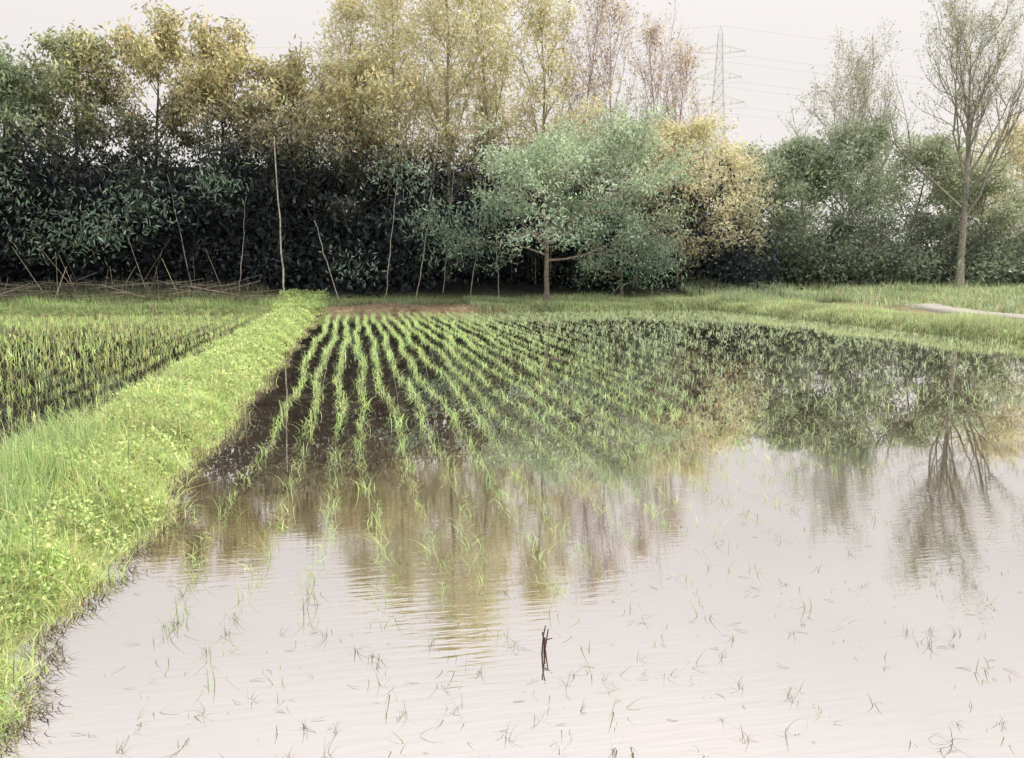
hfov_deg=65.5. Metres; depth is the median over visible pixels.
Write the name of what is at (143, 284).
brushwood pile
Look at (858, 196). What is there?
broadleaf tree
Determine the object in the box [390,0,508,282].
golden tree
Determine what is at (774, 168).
broadleaf tree
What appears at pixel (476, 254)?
bamboo pole
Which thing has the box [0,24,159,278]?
broadleaf tree
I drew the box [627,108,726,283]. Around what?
yellow leaf tree
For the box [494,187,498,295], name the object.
bamboo pole
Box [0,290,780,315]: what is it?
bank grass
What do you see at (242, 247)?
bamboo pole
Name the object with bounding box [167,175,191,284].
bamboo pole
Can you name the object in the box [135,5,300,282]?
broadleaf tree
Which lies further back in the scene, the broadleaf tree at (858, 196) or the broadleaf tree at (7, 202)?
the broadleaf tree at (858, 196)
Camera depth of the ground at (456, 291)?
30.67 m
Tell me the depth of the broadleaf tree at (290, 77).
33.99 m
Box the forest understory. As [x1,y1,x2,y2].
[0,120,804,299]
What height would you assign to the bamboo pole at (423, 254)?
4.406 m
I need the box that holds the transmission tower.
[691,26,745,177]
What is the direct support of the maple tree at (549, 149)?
on the ground at (456, 291)
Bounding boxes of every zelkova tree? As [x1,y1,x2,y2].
[778,17,929,238]
[842,0,1023,285]
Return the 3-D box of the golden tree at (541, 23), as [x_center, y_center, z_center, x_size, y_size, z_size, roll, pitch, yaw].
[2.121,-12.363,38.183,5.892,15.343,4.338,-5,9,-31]
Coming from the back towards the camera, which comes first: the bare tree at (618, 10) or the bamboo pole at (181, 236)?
the bare tree at (618, 10)
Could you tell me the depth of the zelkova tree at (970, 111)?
43.17 m
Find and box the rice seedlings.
[133,308,1023,757]
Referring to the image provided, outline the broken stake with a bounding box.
[541,625,551,653]
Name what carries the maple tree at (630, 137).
on the ground at (456, 291)
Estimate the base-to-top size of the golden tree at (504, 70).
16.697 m
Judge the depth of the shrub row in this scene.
44.57 m
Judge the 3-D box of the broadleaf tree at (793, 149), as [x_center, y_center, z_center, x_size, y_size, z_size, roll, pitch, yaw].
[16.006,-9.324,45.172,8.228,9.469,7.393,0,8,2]
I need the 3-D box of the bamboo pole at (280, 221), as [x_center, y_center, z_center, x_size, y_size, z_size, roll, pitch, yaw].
[-9.411,-6.437,32.264,0.286,6.603,0.107,2,8,13]
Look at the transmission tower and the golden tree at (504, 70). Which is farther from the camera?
the transmission tower
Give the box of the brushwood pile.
[0,239,282,302]
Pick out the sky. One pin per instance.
(277, 22)
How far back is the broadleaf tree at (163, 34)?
32.62 m
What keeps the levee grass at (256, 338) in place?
on the ground at (456, 291)
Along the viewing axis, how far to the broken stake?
3.34 m
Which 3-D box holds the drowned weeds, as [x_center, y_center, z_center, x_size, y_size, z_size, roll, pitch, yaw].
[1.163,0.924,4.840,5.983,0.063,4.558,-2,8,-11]
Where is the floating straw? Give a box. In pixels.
[48,378,1019,756]
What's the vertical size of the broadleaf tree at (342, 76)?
10.242 m
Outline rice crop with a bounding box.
[0,311,266,443]
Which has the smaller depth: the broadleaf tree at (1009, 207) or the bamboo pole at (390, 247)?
the bamboo pole at (390, 247)
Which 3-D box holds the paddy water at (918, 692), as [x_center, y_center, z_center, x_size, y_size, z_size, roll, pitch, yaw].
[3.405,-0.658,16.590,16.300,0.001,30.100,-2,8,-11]
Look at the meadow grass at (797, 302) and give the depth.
30.60 m
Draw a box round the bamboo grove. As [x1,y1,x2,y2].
[220,28,632,284]
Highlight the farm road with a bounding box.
[902,303,1023,320]
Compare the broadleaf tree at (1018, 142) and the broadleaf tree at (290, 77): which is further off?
the broadleaf tree at (1018, 142)
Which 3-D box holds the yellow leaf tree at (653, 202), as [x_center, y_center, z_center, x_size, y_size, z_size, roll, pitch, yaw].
[6.496,-8.258,37.641,6.337,7.835,4.370,1,8,9]
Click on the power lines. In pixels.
(711, 84)
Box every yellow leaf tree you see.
[595,120,720,282]
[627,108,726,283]
[669,104,768,278]
[704,136,790,274]
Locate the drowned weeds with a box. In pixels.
[116,456,1008,757]
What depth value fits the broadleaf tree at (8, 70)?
31.79 m
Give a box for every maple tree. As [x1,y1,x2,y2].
[433,90,684,301]
[506,92,722,296]
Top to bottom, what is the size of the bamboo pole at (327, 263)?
3.310 m
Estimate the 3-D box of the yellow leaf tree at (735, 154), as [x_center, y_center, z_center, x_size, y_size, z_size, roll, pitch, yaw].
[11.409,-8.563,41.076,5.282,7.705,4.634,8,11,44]
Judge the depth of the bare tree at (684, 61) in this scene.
39.37 m
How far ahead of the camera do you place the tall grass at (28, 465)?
5.30 m
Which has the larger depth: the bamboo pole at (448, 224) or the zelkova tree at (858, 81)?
the zelkova tree at (858, 81)
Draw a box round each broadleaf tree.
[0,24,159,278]
[0,35,86,286]
[0,125,39,240]
[52,0,247,282]
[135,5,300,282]
[214,34,375,282]
[272,46,425,283]
[698,136,840,281]
[738,125,875,282]
[792,107,930,275]
[843,126,993,276]
[913,143,1023,279]
[950,109,1023,250]
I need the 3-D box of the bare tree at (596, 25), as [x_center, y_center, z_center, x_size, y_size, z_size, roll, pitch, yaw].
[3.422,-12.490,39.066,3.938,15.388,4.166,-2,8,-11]
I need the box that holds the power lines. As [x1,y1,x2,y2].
[40,26,1023,138]
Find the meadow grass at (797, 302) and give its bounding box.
[661,271,1023,342]
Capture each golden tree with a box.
[291,0,395,272]
[356,0,433,278]
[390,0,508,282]
[429,0,544,277]
[491,0,624,274]
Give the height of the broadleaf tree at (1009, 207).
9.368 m
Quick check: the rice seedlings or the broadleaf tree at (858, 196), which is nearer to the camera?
the rice seedlings
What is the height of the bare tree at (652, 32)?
13.944 m
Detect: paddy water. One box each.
[0,310,1023,757]
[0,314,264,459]
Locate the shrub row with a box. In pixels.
[695,212,1023,287]
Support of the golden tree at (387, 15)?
on the ground at (456, 291)
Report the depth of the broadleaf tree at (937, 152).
47.02 m
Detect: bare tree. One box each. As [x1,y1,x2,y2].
[545,0,618,278]
[561,0,657,281]
[613,2,699,269]
[650,32,731,266]
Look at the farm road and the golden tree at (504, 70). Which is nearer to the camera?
the farm road
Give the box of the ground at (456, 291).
[0,163,1023,639]
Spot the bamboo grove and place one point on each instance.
(516, 139)
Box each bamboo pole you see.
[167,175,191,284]
[239,199,245,289]
[274,136,284,293]
[314,221,338,298]
[385,185,396,297]
[416,193,433,296]
[443,157,454,291]
[470,169,486,297]
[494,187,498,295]
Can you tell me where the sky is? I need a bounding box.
[0,0,1023,254]
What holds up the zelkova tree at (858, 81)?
on the ground at (456, 291)
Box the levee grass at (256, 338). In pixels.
[0,289,329,756]
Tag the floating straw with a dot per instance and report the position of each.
(626, 622)
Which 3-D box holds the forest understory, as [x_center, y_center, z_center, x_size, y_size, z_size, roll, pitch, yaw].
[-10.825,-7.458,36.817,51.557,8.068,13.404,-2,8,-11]
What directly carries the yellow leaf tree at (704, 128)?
on the ground at (456, 291)
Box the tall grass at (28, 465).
[0,400,160,642]
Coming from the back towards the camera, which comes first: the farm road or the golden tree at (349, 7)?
the golden tree at (349, 7)

